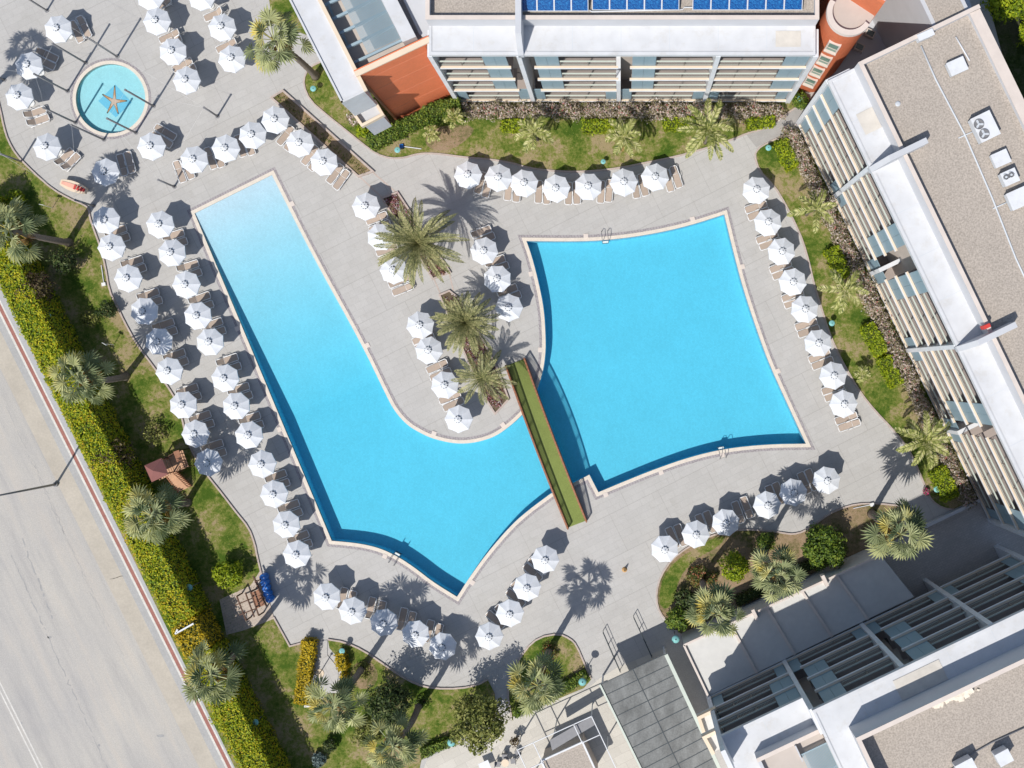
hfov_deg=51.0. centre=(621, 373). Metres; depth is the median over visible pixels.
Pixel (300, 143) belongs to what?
parasol
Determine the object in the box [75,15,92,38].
sun lounger
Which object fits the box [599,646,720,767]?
slate canopy
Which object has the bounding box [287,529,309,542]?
sun lounger
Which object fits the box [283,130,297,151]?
sun lounger
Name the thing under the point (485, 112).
bougainvillea
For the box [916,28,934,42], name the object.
air conditioner
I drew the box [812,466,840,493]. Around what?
parasol
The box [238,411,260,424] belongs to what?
sun lounger
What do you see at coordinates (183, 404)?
parasol
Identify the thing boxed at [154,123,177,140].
sun lounger
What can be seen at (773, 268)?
sun lounger
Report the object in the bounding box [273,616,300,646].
kerb
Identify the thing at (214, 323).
sun lounger
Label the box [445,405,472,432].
parasol
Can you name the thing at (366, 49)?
restaurant building
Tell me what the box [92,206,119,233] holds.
parasol
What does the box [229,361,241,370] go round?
sun lounger
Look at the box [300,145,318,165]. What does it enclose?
sun lounger
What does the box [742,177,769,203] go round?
parasol
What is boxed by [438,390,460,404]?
sun lounger
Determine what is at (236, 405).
parasol
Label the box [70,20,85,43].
sun lounger
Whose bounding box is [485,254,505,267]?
sun lounger
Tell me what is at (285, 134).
sun lounger
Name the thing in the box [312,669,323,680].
shower post
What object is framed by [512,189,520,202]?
sun lounger
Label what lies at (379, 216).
sun lounger
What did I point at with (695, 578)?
shrub
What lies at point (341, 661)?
hedge
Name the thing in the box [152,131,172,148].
sun lounger
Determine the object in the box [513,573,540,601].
parasol
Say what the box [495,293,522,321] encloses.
parasol
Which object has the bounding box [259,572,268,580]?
barrel
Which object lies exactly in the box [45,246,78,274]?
shrub
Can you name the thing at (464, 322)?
date palm
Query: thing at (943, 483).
hedge
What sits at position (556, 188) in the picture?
parasol
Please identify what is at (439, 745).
hedge
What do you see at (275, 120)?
parasol
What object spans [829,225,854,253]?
bougainvillea
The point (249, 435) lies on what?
parasol
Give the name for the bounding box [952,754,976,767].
air conditioner
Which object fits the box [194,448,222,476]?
parasol
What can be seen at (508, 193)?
sun lounger
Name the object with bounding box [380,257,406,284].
parasol
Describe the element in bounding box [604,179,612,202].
sun lounger
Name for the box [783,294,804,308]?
sun lounger
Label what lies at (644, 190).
sun lounger
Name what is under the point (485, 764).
square table
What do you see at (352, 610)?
parasol
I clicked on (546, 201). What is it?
sun lounger
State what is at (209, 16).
sun lounger
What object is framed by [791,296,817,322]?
parasol
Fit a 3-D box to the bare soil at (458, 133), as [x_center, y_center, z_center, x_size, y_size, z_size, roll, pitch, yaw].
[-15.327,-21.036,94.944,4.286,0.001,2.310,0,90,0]
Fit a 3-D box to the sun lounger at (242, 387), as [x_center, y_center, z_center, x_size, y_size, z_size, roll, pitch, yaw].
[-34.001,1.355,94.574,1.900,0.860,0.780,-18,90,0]
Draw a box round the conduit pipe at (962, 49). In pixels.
[955,37,969,60]
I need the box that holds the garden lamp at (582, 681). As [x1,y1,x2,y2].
[579,675,585,685]
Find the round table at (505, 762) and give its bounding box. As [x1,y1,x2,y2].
[501,758,508,766]
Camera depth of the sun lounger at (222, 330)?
94.68 m
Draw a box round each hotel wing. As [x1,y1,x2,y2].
[425,0,818,102]
[705,544,1023,767]
[795,0,1023,536]
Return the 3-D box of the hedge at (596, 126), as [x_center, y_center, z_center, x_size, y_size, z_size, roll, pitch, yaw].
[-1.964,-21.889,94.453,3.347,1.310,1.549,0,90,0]
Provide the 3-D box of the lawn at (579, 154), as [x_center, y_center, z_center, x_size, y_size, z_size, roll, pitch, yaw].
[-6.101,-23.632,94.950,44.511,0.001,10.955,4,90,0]
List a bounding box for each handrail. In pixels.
[603,632,620,672]
[633,615,651,656]
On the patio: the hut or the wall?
the hut
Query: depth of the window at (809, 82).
91.97 m
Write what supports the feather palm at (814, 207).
on the lawn at (820, 239)
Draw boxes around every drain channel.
[70,58,150,138]
[187,167,814,604]
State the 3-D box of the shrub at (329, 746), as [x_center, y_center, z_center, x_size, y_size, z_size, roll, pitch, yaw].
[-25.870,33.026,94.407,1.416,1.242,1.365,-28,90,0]
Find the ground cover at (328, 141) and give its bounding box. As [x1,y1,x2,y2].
[276,95,367,174]
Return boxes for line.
[0,301,232,767]
[0,304,230,767]
[0,682,42,767]
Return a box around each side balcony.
[696,705,720,732]
[701,725,724,754]
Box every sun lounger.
[22,105,46,119]
[25,113,49,127]
[35,46,59,62]
[36,54,55,70]
[53,147,74,165]
[60,152,80,171]
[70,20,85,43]
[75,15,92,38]
[104,224,126,235]
[116,153,128,176]
[118,232,130,241]
[120,255,143,266]
[123,150,137,173]
[134,263,146,272]
[136,287,159,299]
[151,296,162,304]
[151,318,174,329]
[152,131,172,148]
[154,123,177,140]
[158,28,179,43]
[160,0,171,8]
[161,34,182,44]
[162,228,184,240]
[162,348,185,359]
[166,326,177,335]
[172,57,192,72]
[172,160,187,182]
[174,237,187,245]
[175,63,196,74]
[175,259,199,272]
[175,383,198,392]
[178,356,188,365]
[180,158,195,179]
[187,291,210,303]
[188,268,202,276]
[188,410,211,421]
[192,391,201,399]
[200,439,223,450]
[201,317,222,329]
[201,419,214,427]
[202,300,213,308]
[203,6,224,21]
[203,146,217,169]
[210,146,225,167]
[214,447,226,456]
[215,38,236,53]
[215,326,226,334]
[215,353,238,365]
[227,382,249,394]
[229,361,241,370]
[233,134,247,157]
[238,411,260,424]
[242,390,252,398]
[243,144,256,155]
[254,420,263,427]
[264,469,286,482]
[276,125,294,145]
[277,499,299,511]
[278,478,290,486]
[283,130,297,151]
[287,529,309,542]
[291,508,302,516]
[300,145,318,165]
[302,539,312,546]
[307,162,313,171]
[325,163,343,184]
[332,169,350,190]
[336,587,348,608]
[347,590,356,598]
[364,596,376,618]
[366,211,387,225]
[368,219,390,229]
[375,244,397,256]
[376,600,386,610]
[387,274,409,288]
[391,282,413,295]
[396,607,408,630]
[406,611,417,624]
[411,332,434,345]
[425,359,447,373]
[425,619,434,642]
[429,367,451,381]
[433,623,443,636]
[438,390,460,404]
[442,397,464,411]
[470,224,491,238]
[473,171,485,194]
[474,231,495,241]
[481,179,490,197]
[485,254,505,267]
[485,610,504,629]
[487,261,509,269]
[496,283,517,297]
[500,290,521,298]
[503,183,511,200]
[505,588,525,607]
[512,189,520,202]
[522,563,542,581]
[528,556,546,574]
[534,180,542,203]
[542,181,550,204]
[564,182,572,204]
[572,181,580,204]
[596,180,605,203]
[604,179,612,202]
[632,175,640,198]
[637,173,649,196]
[665,169,674,191]
[665,526,679,547]
[669,165,682,188]
[673,523,686,546]
[694,513,708,531]
[702,510,715,532]
[731,500,745,523]
[739,496,753,518]
[744,200,767,213]
[747,206,768,220]
[755,231,778,244]
[759,237,780,250]
[764,484,775,493]
[769,261,791,273]
[771,266,793,279]
[772,481,784,504]
[781,291,804,302]
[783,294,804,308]
[794,318,817,330]
[796,471,811,493]
[797,324,820,337]
[804,468,816,490]
[808,350,830,363]
[811,356,833,370]
[821,385,844,395]
[823,388,845,401]
[834,411,857,424]
[837,418,860,431]
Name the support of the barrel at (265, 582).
on the playground paving at (229, 614)
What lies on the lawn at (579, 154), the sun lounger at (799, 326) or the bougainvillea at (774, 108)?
the bougainvillea at (774, 108)
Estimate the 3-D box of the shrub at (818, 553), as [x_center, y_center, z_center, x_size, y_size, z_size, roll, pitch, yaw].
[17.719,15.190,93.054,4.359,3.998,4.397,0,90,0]
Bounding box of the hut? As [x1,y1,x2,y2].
[540,732,597,767]
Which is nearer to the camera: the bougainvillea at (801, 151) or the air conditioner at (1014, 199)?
the air conditioner at (1014, 199)
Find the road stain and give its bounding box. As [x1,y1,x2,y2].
[21,636,163,745]
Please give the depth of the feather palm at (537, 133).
90.68 m
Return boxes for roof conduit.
[920,46,1023,276]
[953,727,1023,767]
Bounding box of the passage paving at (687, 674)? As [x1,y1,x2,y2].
[664,638,708,713]
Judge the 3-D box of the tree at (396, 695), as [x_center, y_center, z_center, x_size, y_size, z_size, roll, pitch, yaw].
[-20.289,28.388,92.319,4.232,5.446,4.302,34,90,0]
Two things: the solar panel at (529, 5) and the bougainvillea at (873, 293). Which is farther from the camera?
the bougainvillea at (873, 293)
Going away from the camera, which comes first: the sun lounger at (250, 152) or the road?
the sun lounger at (250, 152)
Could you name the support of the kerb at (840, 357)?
on the pool deck
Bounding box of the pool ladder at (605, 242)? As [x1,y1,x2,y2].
[601,230,608,243]
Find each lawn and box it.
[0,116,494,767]
[269,0,306,34]
[305,63,802,170]
[660,536,723,607]
[756,129,977,508]
[989,0,1023,98]
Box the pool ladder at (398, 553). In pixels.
[388,551,401,565]
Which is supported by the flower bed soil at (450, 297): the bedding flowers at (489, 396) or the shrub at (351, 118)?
the bedding flowers at (489, 396)
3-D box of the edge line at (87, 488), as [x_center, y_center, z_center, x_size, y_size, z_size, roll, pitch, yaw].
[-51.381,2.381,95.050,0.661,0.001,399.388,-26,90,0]
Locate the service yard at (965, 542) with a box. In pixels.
[883,503,1023,598]
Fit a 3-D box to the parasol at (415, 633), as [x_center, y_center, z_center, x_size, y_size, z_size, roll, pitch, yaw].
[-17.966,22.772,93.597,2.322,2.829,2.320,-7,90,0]
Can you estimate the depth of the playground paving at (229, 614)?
94.94 m
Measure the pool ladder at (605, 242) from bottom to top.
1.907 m
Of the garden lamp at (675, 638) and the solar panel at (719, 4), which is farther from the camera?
the garden lamp at (675, 638)
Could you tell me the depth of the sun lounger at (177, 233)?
94.68 m
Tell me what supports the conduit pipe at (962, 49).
on the hotel wing at (905, 182)
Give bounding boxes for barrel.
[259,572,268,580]
[260,578,269,585]
[261,584,271,591]
[263,589,272,597]
[265,594,274,602]
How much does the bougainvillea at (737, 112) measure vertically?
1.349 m
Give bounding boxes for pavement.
[0,288,234,767]
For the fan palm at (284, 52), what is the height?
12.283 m
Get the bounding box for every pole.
[0,153,23,161]
[29,0,48,12]
[33,73,69,92]
[42,107,77,124]
[51,43,87,64]
[70,124,105,141]
[74,199,95,207]
[86,36,119,58]
[101,265,106,285]
[106,117,137,134]
[124,89,155,107]
[157,179,176,188]
[203,106,219,117]
[399,144,420,148]
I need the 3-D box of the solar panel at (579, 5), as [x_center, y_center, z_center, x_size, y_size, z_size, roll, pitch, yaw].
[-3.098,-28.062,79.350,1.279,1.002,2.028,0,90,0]
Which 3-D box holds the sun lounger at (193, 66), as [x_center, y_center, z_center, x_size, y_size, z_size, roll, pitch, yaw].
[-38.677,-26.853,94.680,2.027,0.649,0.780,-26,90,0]
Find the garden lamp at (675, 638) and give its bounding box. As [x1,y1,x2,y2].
[672,631,679,642]
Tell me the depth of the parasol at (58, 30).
92.79 m
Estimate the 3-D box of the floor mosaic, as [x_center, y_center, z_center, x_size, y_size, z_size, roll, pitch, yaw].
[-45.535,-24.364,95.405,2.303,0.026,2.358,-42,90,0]
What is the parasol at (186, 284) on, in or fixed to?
on the pool deck
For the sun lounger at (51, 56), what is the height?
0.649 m
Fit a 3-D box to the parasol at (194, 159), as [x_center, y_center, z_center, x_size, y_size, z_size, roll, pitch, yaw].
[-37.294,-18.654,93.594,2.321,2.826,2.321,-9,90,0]
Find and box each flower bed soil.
[384,194,446,277]
[441,292,506,411]
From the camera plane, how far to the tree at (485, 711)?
89.84 m
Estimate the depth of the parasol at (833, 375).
92.77 m
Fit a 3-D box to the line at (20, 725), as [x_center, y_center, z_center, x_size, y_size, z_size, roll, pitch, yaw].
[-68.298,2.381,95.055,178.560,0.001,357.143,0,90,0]
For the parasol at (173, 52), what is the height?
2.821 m
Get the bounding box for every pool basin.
[76,64,144,132]
[195,175,805,595]
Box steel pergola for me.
[517,704,615,767]
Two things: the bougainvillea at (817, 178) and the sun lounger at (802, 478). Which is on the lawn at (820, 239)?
the bougainvillea at (817, 178)
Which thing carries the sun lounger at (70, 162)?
on the pool deck
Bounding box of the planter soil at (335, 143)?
[274,92,369,174]
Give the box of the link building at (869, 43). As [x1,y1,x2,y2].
[827,0,970,78]
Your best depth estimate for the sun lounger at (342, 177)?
94.67 m
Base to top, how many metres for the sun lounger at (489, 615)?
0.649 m
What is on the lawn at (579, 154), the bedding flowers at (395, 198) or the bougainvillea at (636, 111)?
the bougainvillea at (636, 111)
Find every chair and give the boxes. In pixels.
[494,760,500,767]
[510,756,515,764]
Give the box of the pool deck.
[0,0,1001,767]
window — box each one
[802,75,817,88]
[809,64,824,78]
[815,53,832,67]
[823,40,841,55]
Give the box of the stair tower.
[800,0,885,91]
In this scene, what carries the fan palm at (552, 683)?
on the planting bed at (568, 661)
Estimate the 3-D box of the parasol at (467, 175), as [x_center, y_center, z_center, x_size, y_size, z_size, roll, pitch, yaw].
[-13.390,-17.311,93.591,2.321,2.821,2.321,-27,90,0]
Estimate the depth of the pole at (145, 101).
92.42 m
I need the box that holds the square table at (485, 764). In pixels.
[478,760,490,767]
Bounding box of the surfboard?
[60,179,87,193]
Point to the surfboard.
(73, 186)
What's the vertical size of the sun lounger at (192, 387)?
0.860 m
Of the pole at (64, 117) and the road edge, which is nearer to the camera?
the pole at (64, 117)
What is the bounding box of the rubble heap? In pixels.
[933,688,979,708]
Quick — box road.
[0,369,198,767]
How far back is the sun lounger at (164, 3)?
94.64 m
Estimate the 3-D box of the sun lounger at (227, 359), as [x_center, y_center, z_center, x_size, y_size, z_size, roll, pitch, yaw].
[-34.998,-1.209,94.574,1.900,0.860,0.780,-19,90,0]
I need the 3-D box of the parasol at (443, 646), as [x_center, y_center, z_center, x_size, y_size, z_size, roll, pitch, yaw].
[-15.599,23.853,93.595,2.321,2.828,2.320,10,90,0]
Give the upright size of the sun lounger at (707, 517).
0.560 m
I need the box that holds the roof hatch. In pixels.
[945,56,968,76]
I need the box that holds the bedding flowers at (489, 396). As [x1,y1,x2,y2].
[446,294,505,406]
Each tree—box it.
[361,676,414,725]
[448,688,512,755]
[979,0,1023,24]
[1015,20,1023,47]
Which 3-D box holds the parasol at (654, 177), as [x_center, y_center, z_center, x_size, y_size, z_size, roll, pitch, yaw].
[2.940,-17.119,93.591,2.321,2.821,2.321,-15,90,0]
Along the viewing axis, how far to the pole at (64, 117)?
92.54 m
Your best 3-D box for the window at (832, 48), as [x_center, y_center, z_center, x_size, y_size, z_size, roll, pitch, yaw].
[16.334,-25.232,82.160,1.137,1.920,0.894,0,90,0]
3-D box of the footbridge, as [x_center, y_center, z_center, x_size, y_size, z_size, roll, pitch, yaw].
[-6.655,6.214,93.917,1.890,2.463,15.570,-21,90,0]
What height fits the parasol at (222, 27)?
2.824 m
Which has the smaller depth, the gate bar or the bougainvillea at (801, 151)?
the gate bar
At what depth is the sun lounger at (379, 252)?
94.68 m
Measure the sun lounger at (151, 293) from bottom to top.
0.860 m
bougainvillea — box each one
[461,99,484,122]
[475,99,500,121]
[490,101,517,122]
[508,99,531,120]
[526,99,550,123]
[544,102,565,121]
[557,99,585,124]
[577,102,601,119]
[592,99,616,119]
[611,101,634,122]
[626,101,647,122]
[639,97,669,123]
[659,97,685,120]
[679,102,700,116]
[692,100,712,118]
[711,101,733,120]
[727,100,750,124]
[743,100,768,118]
[757,102,786,120]
[777,124,803,146]
[790,136,810,161]
[796,152,817,179]
[803,170,824,190]
[806,180,830,203]
[818,195,838,217]
[820,209,847,237]
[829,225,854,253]
[839,238,858,261]
[845,252,865,278]
[849,268,876,295]
[858,280,881,311]
[861,297,885,321]
[870,312,891,333]
[879,326,900,351]
[886,337,906,368]
[892,354,915,378]
[899,367,920,393]
[907,384,928,407]
[913,398,936,424]
[918,413,943,431]
[934,443,957,465]
[944,455,962,480]
[950,471,968,490]
[953,482,976,509]
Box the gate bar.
[175,623,193,633]
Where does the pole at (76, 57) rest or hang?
on the pool deck
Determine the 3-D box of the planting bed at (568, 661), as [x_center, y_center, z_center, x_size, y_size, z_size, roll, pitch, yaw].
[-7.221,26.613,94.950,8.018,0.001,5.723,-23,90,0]
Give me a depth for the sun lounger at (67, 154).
94.67 m
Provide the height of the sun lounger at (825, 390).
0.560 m
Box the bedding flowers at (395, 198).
[384,193,449,274]
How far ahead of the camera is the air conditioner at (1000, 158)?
79.28 m
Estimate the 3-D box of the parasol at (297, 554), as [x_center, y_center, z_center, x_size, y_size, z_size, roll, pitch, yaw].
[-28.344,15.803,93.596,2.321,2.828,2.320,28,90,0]
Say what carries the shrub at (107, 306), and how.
on the lawn at (302, 736)
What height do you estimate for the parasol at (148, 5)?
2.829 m
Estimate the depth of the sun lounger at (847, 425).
94.67 m
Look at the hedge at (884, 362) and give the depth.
93.87 m
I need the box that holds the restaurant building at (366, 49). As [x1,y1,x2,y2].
[289,0,450,134]
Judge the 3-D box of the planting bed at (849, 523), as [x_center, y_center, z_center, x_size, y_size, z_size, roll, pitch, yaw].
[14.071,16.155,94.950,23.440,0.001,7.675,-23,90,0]
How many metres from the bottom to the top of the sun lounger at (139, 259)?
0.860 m
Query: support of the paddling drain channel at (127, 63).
on the pool deck
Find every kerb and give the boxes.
[0,106,261,573]
[270,89,374,177]
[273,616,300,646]
[303,61,796,172]
[328,638,487,688]
[360,173,509,414]
[507,633,591,716]
[656,503,899,635]
[755,127,953,509]
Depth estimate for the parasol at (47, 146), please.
92.78 m
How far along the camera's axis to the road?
95.06 m
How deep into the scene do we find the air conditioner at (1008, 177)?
79.03 m
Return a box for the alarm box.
[980,323,990,329]
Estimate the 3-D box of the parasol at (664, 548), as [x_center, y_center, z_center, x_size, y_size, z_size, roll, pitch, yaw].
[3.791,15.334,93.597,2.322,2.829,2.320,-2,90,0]
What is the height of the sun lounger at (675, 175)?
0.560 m
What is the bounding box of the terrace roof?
[681,548,913,696]
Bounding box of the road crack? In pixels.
[6,407,119,767]
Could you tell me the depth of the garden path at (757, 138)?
95.00 m
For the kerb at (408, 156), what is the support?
on the pool deck
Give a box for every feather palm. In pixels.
[422,125,440,142]
[444,107,466,129]
[514,114,553,152]
[605,118,641,156]
[676,98,735,160]
[787,189,836,232]
[816,268,869,313]
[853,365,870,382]
[893,410,952,469]
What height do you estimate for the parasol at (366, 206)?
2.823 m
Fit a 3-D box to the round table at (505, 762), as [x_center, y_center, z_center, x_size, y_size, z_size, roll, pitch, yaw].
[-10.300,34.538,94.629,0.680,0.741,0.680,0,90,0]
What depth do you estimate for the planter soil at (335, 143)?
94.92 m
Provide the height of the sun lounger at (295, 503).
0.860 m
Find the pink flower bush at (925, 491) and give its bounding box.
[922,488,930,495]
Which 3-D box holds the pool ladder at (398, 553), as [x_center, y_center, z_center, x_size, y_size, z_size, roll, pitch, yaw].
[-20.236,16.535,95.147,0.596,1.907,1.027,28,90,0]
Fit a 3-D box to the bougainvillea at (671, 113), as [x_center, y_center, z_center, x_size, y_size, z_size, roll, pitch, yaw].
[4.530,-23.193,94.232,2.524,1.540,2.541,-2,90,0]
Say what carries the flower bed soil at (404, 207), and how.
in the flower bed kerb at (440, 294)
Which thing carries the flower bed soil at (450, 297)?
in the flower bed kerb at (440, 294)
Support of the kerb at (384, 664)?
on the pool deck
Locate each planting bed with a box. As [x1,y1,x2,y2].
[509,635,590,716]
[657,504,906,632]
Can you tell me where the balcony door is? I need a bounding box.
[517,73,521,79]
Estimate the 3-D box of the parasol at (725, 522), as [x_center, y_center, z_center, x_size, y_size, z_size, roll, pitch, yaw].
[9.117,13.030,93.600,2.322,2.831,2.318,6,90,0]
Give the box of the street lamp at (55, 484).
[0,482,58,495]
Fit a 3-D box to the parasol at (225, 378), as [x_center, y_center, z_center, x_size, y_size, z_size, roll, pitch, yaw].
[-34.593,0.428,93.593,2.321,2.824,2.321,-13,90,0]
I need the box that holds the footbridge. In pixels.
[505,358,586,529]
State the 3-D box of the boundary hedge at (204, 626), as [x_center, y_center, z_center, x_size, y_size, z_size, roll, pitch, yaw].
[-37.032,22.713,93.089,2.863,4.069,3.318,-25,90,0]
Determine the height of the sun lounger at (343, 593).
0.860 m
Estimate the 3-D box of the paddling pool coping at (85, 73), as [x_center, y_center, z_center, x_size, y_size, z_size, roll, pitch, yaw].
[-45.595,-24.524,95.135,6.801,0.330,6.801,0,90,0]
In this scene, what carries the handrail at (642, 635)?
on the pool deck
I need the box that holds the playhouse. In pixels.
[144,448,194,492]
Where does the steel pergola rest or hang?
on the patio
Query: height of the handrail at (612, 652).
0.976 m
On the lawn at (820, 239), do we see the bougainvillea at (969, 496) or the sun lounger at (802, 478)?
the bougainvillea at (969, 496)
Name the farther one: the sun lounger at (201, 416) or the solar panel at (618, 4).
the sun lounger at (201, 416)
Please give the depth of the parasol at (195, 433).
92.77 m
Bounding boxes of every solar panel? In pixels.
[522,0,536,10]
[537,0,553,10]
[554,0,570,10]
[571,0,587,10]
[592,0,609,9]
[610,0,626,9]
[627,0,643,9]
[644,0,661,9]
[662,0,678,9]
[692,0,710,9]
[711,0,728,9]
[729,0,747,9]
[747,0,765,9]
[766,0,783,9]
[784,0,802,9]
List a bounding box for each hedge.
[0,195,212,627]
[170,608,224,658]
[186,637,291,767]
[293,636,318,706]
[333,649,350,671]
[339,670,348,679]
[366,120,407,151]
[395,108,431,136]
[419,734,456,758]
[422,98,444,124]
[441,97,463,120]
[499,118,526,133]
[512,704,526,718]
[541,669,589,704]
[581,118,615,135]
[661,115,695,132]
[734,587,763,606]
[745,115,775,130]
[772,137,798,172]
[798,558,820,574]
[822,245,852,278]
[859,321,889,357]
[874,354,904,388]
[928,464,959,502]
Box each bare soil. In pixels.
[351,660,377,688]
[426,125,473,150]
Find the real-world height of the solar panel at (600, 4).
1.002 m
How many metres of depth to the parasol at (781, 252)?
92.77 m
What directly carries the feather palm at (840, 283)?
on the lawn at (820, 239)
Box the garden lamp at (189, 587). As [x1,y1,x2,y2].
[187,582,199,590]
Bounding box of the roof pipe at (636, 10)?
[589,7,691,11]
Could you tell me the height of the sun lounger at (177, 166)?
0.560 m
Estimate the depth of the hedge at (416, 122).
93.76 m
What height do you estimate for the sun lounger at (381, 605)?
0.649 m
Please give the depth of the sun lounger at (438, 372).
94.66 m
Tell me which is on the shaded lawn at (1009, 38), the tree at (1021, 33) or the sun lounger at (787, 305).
the tree at (1021, 33)
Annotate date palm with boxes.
[372,197,469,288]
[428,291,499,358]
[451,347,516,404]
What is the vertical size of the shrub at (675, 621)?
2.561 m
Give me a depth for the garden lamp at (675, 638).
92.21 m
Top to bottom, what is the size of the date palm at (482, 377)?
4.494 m
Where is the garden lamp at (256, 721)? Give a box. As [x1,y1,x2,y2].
[252,714,263,725]
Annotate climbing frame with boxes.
[235,576,266,620]
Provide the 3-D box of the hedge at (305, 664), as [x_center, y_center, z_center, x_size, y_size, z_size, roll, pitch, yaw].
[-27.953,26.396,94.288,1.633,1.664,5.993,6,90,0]
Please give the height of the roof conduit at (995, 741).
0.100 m
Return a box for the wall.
[916,499,979,527]
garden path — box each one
[313,640,337,698]
[747,99,810,146]
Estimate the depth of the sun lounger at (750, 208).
94.68 m
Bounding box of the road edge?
[0,317,224,767]
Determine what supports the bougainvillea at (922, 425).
on the lawn at (820, 239)
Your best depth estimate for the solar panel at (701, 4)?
79.40 m
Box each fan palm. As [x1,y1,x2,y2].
[0,196,73,265]
[46,348,129,405]
[120,481,193,545]
[181,639,247,706]
[244,5,319,80]
[303,666,369,733]
[362,701,431,767]
[506,647,566,717]
[684,577,746,638]
[748,543,807,603]
[861,498,933,559]
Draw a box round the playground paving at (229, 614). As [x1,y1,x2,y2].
[220,572,272,634]
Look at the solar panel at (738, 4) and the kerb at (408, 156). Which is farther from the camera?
the kerb at (408, 156)
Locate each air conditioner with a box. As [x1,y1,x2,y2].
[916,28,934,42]
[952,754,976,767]
[968,110,1000,143]
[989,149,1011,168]
[991,745,1013,766]
[998,167,1019,187]
[1004,186,1023,210]
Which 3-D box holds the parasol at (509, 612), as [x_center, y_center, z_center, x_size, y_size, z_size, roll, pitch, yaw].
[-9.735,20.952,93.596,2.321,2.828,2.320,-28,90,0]
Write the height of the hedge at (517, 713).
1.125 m
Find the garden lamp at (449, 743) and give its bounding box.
[447,740,454,746]
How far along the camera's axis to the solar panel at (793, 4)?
79.40 m
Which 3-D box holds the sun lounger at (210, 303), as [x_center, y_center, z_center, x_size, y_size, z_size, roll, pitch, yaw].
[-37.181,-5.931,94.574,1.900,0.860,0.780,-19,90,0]
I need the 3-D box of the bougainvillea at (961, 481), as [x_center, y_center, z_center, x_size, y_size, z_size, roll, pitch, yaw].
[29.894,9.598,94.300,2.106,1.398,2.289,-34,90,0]
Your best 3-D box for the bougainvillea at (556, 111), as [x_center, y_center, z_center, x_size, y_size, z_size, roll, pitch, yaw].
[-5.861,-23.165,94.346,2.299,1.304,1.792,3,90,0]
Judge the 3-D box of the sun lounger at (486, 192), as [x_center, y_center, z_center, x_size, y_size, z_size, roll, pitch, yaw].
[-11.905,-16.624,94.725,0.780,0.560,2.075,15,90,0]
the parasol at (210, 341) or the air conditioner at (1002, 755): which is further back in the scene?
the parasol at (210, 341)
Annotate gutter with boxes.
[0,332,217,767]
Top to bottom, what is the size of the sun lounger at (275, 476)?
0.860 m
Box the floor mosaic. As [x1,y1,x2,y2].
[99,85,131,116]
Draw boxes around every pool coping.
[72,60,148,136]
[190,170,810,600]
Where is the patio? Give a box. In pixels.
[424,648,667,767]
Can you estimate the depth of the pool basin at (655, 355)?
96.38 m
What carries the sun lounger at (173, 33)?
on the pool deck
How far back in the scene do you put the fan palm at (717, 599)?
84.85 m
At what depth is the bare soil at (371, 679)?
94.94 m
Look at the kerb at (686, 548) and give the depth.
94.87 m
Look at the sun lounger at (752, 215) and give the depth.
94.68 m
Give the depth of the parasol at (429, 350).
92.77 m
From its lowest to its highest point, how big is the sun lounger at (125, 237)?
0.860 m
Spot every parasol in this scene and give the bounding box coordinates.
[5,83,34,110]
[15,52,44,79]
[33,133,62,160]
[44,15,73,42]
[91,158,119,186]
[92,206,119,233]
[97,233,125,261]
[114,264,142,292]
[131,298,157,324]
[137,132,165,160]
[138,0,163,10]
[143,7,171,35]
[146,210,174,238]
[146,328,172,354]
[155,357,183,384]
[158,239,185,266]
[160,38,186,64]
[170,391,196,418]
[172,270,200,298]
[173,66,200,94]
[180,146,208,173]
[181,419,209,447]
[184,302,211,329]
[190,0,214,10]
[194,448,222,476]
[197,328,223,355]
[208,14,236,41]
[211,364,239,391]
[212,134,240,162]
[218,45,245,72]
[223,392,249,419]
[235,421,262,448]
[239,121,266,148]
[248,450,276,477]
[260,480,288,507]
[261,106,289,133]
[273,511,299,537]
[283,540,310,567]
[286,129,314,157]
[310,148,337,175]
[313,583,340,609]
[338,596,366,624]
[352,192,379,220]
[368,224,393,250]
[370,609,397,635]
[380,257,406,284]
[402,620,429,647]
[406,311,433,338]
[415,336,442,363]
[429,632,456,659]
[431,371,458,398]
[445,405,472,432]
[454,161,481,189]
[470,237,497,264]
[475,622,503,649]
[484,164,512,191]
[484,266,510,291]
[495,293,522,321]
[496,599,523,626]
[510,169,537,196]
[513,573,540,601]
[531,545,558,573]
[542,174,569,202]
[575,173,601,199]
[610,168,637,196]
[641,163,668,191]
[651,535,677,561]
[681,520,709,547]
[712,509,738,535]
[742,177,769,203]
[753,491,780,518]
[754,209,781,236]
[768,238,794,265]
[778,268,806,295]
[779,478,806,505]
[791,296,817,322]
[804,329,831,356]
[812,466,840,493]
[819,362,846,389]
[829,390,857,417]
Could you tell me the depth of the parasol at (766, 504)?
92.77 m
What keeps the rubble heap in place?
on the hotel wing at (870, 693)
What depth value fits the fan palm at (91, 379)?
86.07 m
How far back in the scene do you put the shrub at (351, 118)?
94.03 m
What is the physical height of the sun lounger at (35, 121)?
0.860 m
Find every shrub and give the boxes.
[4,188,27,205]
[14,271,60,303]
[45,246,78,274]
[80,309,99,326]
[87,438,136,470]
[94,299,117,322]
[140,420,168,445]
[211,560,244,589]
[312,751,326,767]
[321,736,336,753]
[346,112,357,127]
[349,714,382,747]
[353,660,371,679]
[354,124,370,137]
[414,693,431,709]
[509,735,520,747]
[538,642,558,658]
[664,604,688,632]
[673,587,695,610]
[684,563,707,588]
[705,571,717,584]
[716,549,750,583]
[755,531,775,552]
[792,90,809,109]
[801,522,847,572]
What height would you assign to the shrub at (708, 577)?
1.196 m
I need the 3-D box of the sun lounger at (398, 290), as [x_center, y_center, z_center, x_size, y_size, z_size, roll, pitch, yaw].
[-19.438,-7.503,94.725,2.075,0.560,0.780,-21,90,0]

